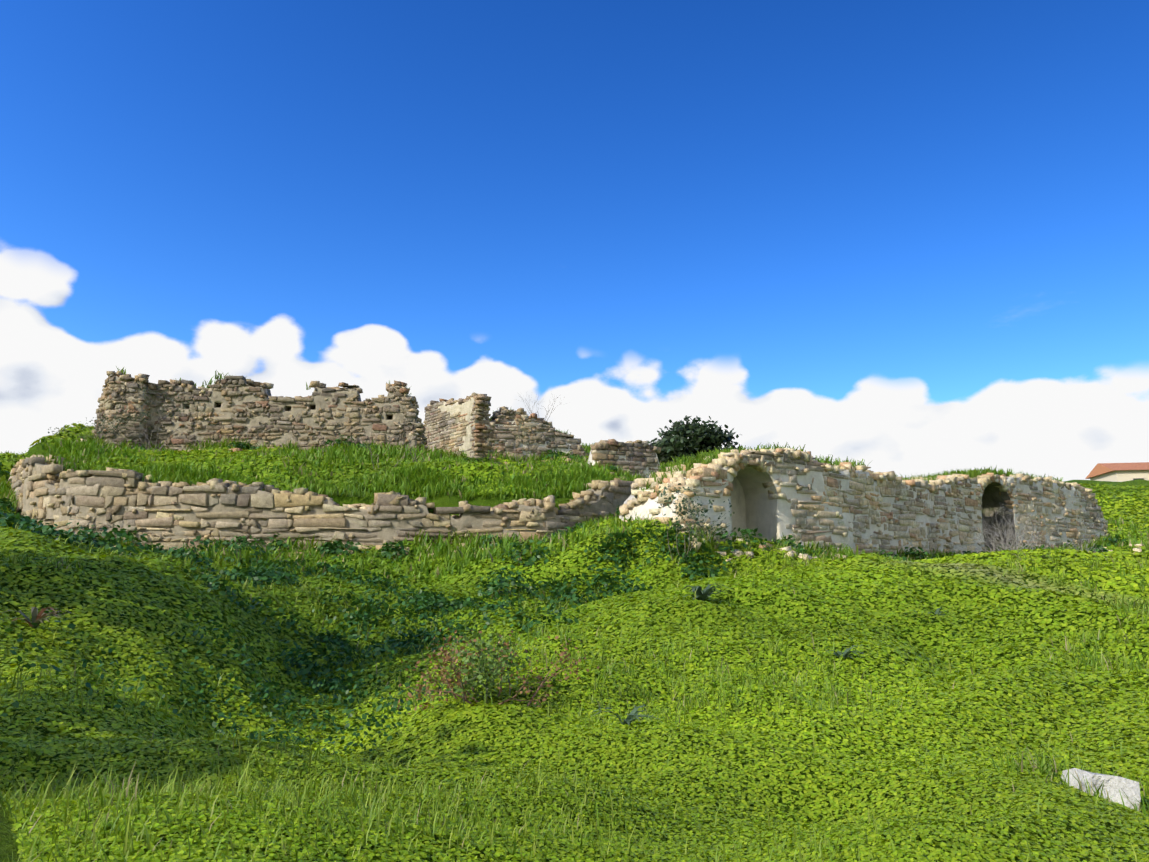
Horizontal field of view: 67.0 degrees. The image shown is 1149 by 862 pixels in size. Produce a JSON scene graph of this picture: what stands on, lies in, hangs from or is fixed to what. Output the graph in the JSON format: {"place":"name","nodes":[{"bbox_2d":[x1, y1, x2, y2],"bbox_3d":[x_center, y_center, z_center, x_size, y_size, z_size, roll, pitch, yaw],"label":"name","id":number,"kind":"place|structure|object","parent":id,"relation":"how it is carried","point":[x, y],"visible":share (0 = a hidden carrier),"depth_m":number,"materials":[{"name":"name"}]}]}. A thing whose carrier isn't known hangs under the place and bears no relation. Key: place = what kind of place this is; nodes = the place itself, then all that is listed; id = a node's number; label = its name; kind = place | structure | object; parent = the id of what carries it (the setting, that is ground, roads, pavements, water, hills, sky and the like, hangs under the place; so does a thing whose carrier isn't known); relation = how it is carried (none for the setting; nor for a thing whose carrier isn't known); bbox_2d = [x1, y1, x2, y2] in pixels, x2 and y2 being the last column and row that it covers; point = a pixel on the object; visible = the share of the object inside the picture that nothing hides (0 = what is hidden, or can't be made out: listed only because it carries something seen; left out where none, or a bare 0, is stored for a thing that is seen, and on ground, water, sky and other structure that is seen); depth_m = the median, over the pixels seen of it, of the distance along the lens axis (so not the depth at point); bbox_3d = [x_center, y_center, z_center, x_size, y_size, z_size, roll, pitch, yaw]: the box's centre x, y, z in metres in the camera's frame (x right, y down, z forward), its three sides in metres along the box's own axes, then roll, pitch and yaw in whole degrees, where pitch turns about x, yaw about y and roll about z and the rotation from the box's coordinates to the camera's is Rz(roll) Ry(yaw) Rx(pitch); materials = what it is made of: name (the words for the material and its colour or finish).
{"place":"outdoors","nodes":[
{"label":"outdoors","id":0,"kind":"place"},
{"bbox_2d":[424,395,477,457],"bbox_3d":[-4.828,0.031,34.031,0.379,2.976,4.045,8,-12,-37],"label":"central plaster facing","id":1,"kind":"object","parent":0,"point":[437,416],"visible":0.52,"depth_m":34.14,"materials":[{"name":"beige stone"}]},
{"bbox_2d":[425,397,488,456],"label":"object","id":2,"kind":"object","parent":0,"point":[464,408],"visible":0.27,"depth_m":33.04,"materials":[{"name":"beige stone"}]},
{"bbox_2d":[478,410,585,461],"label":"stone wall","id":3,"kind":"structure","parent":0,"point":[507,440],"depth_m":32.86,"materials":[{"name":"beige stone"}]},
{"bbox_2d":[0,428,1148,861],"bbox_3d":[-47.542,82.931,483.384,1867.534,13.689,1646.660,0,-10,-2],"label":"ground","id":4,"kind":"structure","parent":0,"point":[8,842],"depth_m":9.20,"materials":[{"name":"green plant"}]},
{"bbox_2d":[2,606,70,630],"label":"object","id":5,"kind":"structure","parent":4,"relation":"on","point":[39,617],"depth_m":9.49,"materials":[{"name":"brown plant"}]},
{"bbox_2d":[48,411,128,444],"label":"bush","id":6,"kind":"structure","parent":4,"relation":"on","point":[103,422],"depth_m":28.08,"materials":[{"name":"green plant"}]},
{"bbox_2d":[107,377,197,451],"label":"bare shrub","id":7,"kind":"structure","parent":4,"relation":"on","point":[143,413],"depth_m":27.81,"materials":[{"name":"brown plant"}]},
{"bbox_2d":[95,376,418,450],"bbox_3d":[-10.780,-0.125,29.512,10.949,3.160,1.537,0,-10,-2],"label":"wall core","id":8,"kind":"object","parent":4,"relation":"on","point":[217,402],"visible":0.27,"depth_m":29.20,"materials":[{"name":"beige stone"}]},
{"bbox_2d":[92,371,427,451],"bbox_3d":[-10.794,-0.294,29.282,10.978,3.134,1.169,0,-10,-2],"label":"stone wall","id":9,"kind":"structure","parent":8,"relation":"attached to","point":[177,441],"depth_m":29.14,"materials":[{"name":"beige stone"}]},
{"bbox_2d":[117,368,410,395],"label":"grass tufts","id":10,"kind":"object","parent":8,"relation":"on","point":[209,383],"depth_m":29.79,"materials":[{"name":"green plant"}]},
{"bbox_2d":[11,462,630,549],"bbox_3d":[-7.644,2.461,24.093,20.249,3.193,4.979,-1,-10,4],"label":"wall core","id":11,"kind":"object","parent":4,"relation":"on","point":[599,504],"visible":0.17,"depth_m":21.90,"materials":[{"name":"beige stone"}]},
{"bbox_2d":[5,454,634,551],"bbox_3d":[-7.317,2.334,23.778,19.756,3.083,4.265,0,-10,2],"label":"stone wall","id":12,"kind":"structure","parent":11,"relation":"attached to","point":[114,489],"depth_m":21.87,"materials":[{"name":"beige stone"}]},
{"bbox_2d":[41,437,614,499],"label":"tufts behind lower wall","id":13,"kind":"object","parent":4,"relation":"on","point":[433,488],"visible":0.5,"depth_m":23.60,"materials":[{"name":"green plant"}]},
{"bbox_2d":[36,451,642,505],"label":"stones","id":14,"kind":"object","parent":4,"relation":"on","point":[315,489],"depth_m":22.52,"materials":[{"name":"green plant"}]},
{"bbox_2d":[354,419,427,471],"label":"dry plant","id":15,"kind":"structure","parent":4,"relation":"on","point":[380,450],"depth_m":24.52,"materials":[{"name":"brown plant"}]},
{"bbox_2d":[398,437,419,461],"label":"dry plant","id":16,"kind":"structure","parent":4,"relation":"on","point":[410,451],"depth_m":26.01,"materials":[{"name":"brown plant"}]},
{"bbox_2d":[424,618,537,706],"bbox_3d":[-0.830,2.214,8.067,0.872,0.927,1.540,-2,-10,11],"label":"shrub","id":17,"kind":"object","parent":4,"relation":"on","point":[482,660],"visible":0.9,"depth_m":7.90,"materials":[{"name":"green plant"}]},
{"bbox_2d":[383,625,598,713],"bbox_3d":[-0.751,2.234,8.017,1.978,0.844,1.446,0,-10,-2],"label":"dry shrub","id":18,"kind":"object","parent":4,"relation":"on","point":[447,658],"visible":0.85,"depth_m":7.85,"materials":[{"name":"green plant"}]},
{"bbox_2d":[423,393,582,457],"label":"stone wall","id":19,"kind":"structure","parent":4,"relation":"on","point":[484,400],"depth_m":32.69,"materials":[{"name":"beige stone"}]},
{"bbox_2d":[509,425,546,462],"bbox_3d":[-1.689,0.566,31.264,1.398,1.801,0.978,8,-13,-37],"label":"dry plant","id":20,"kind":"object","parent":4,"relation":"on","point":[518,443],"visible":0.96,"depth_m":31.29,"materials":[{"name":"brown plant"}]},
{"bbox_2d":[471,398,588,458],"bbox_3d":[-1.819,0.230,33.714,4.726,2.578,1.765,3,-10,-17],"label":"rubble","id":21,"kind":"object","parent":4,"relation":"on","point":[520,410],"visible":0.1,"depth_m":33.00,"materials":[{"name":"stone"}]},
{"bbox_2d":[489,407,570,434],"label":"grass tufts","id":22,"kind":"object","parent":21,"relation":"on","point":[491,417],"depth_m":33.69,"materials":[{"name":"green plant"}]},
{"bbox_2d":[518,394,561,419],"bbox_3d":[-1.212,-0.845,34.198,1.975,1.745,2.092,-6,-12,31],"label":"dry shrub","id":23,"kind":"object","parent":21,"relation":"on","point":[540,408],"visible":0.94,"depth_m":34.24,"materials":[{"name":"brown plant"}]},
{"bbox_2d":[0,433,1127,757],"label":"ground cover plants","id":24,"kind":"object","parent":4,"relation":"on","point":[260,573],"visible":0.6,"depth_m":15.33,"materials":[{"name":"green plant"}]},
{"bbox_2d":[0,425,1148,584],"bbox_3d":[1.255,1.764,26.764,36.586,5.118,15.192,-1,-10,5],"label":"grass","id":25,"kind":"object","parent":4,"relation":"on","point":[9,495],"visible":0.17,"depth_m":24.18,"materials":[{"name":"green plant"}]},
{"bbox_2d":[0,423,1148,861],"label":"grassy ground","id":26,"kind":"structure","parent":4,"relation":"on","point":[988,815],"depth_m":7.89,"materials":[{"name":"green plant"}]},
{"bbox_2d":[594,703,659,729],"bbox_3d":[0.465,2.360,7.115,0.664,0.188,0.357,6,-11,-29],"label":"agave plant","id":27,"kind":"object","parent":26,"relation":"on","point":[631,716],"visible":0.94,"depth_m":7.14,"materials":[{"name":"green plant"}]},
{"bbox_2d":[0,509,1148,861],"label":"weeds","id":28,"kind":"object","parent":4,"relation":"on","point":[728,671],"visible":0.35,"depth_m":9.74,"materials":[{"name":"green plant"}]},
{"bbox_2d":[6,438,1142,562],"bbox_3d":[0.993,2.043,26.836,37.927,5.175,15.184,-1,-10,7],"label":"fallen rubble","id":29,"kind":"object","parent":4,"relation":"on","point":[736,552],"visible":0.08,"depth_m":19.92,"materials":[{"name":"stone"}]},
{"bbox_2d":[588,446,659,477],"bbox_3d":[1.664,1.466,29.379,2.576,2.002,0.852,5,-11,-25],"label":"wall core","id":30,"kind":"object","parent":4,"relation":"on","point":[646,471],"visible":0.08,"depth_m":29.20,"materials":[{"name":"beige stone"}]},
{"bbox_2d":[591,441,660,477],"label":"stone wall","id":31,"kind":"structure","parent":30,"relation":"attached to","point":[603,454],"depth_m":29.05,"materials":[{"name":"beige stone"}]},
{"bbox_2d":[590,439,660,452],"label":"rubble wall","id":32,"kind":"structure","parent":4,"relation":"on","point":[645,443],"depth_m":29.29,"materials":[{"name":"beige stone"}]},
{"bbox_2d":[648,415,741,463],"bbox_3d":[5.195,1.188,38.022,4.759,3.693,4.164,0,-10,-2],"label":"olive bush tree","id":33,"kind":"object","parent":4,"relation":"on","point":[703,437],"visible":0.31,"depth_m":36.95,"materials":[{"name":"green plant"}]},
{"bbox_2d":[655,478,734,565],"bbox_3d":[2.495,2.006,18.624,2.030,1.932,1.238,9,-13,-41],"label":"shrub","id":34,"kind":"object","parent":4,"relation":"on","point":[685,508],"visible":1,"depth_m":18.49,"materials":[{"name":"green plant"}]},
{"bbox_2d":[682,583,729,604],"bbox_3d":[1.974,2.450,13.044,0.827,0.321,1.039,0,-10,-2],"label":"agave plant","id":35,"kind":"object","parent":4,"relation":"on","point":[703,594],"visible":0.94,"depth_m":12.91,"materials":[{"name":"green plant"}]},
{"bbox_2d":[824,644,865,660],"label":"agave plant","id":36,"kind":"object","parent":4,"relation":"on","point":[844,655],"visible":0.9,"depth_m":9.76,"materials":[{"name":"green plant"}]},
{"bbox_2d":[619,454,1105,557],"bbox_3d":[10.374,2.933,27.011,21.983,3.556,3.267,8,-13,-38],"label":"ruin","id":37,"kind":"object","parent":4,"relation":"on","point":[754,506],"visible":0.33,"depth_m":21.97,"materials":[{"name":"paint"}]},
{"bbox_2d":[634,442,1062,497],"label":"grass on right ruin","id":38,"kind":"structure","parent":37,"relation":"on","point":[836,462],"depth_m":22.06,"materials":[{"name":"green plant"}]},
{"bbox_2d":[619,448,1107,556],"bbox_3d":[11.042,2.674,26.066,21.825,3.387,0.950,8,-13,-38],"label":"stone wall","id":39,"kind":"structure","parent":37,"relation":"attached to","point":[708,479],"depth_m":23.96,"materials":[{"name":"stone"}]},
{"bbox_2d":[928,608,945,615],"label":"agave plant","id":40,"kind":"object","parent":4,"relation":"on","point":[938,612],"visible":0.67,"depth_m":12.89,"materials":[{"name":"green plant"}]},
{"bbox_2d":[947,497,1073,555],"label":"dry bush arch","id":41,"kind":"structure","parent":4,"relation":"on","point":[1007,534],"depth_m":24.17,"materials":[{"name":"brown plant"}]},
{"bbox_2d":[989,746,1148,813],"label":"tufts around rock","id":42,"kind":"object","parent":4,"relation":"on","point":[1049,769],"visible":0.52,"depth_m":5.73,"materials":[{"name":"green plant"}]},
{"bbox_2d":[1059,534,1102,555],"bbox_3d":[15.175,3.741,25.917,1.218,1.333,1.835,-5,-11,25],"label":"shrub","id":43,"kind":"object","parent":4,"relation":"on","point":[1082,546],"depth_m":26.32,"materials":[{"name":"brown plant"}]},
{"bbox_2d":[1060,768,1140,810],"bbox_3d":[3.390,2.342,5.586,0.334,0.319,0.458,7,-12,-36],"label":"foreground rock","id":44,"kind":"object","parent":4,"relation":"on","point":[1113,785],"visible":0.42,"depth_m":5.54,"materials":[{"name":"white stone"}]},
{"bbox_2d":[1085,462,1148,481],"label":"house","id":45,"kind":"structure","parent":4,"relation":"on","point":[1116,472],"depth_m":81.06,"materials":[{"name":"beige"}]},
{"bbox_2d":[0,0,1148,480],"label":"sky","id":46,"kind":"structure","parent":0,"point":[903,237],"materials":[{"name":"blue"}]}
]}

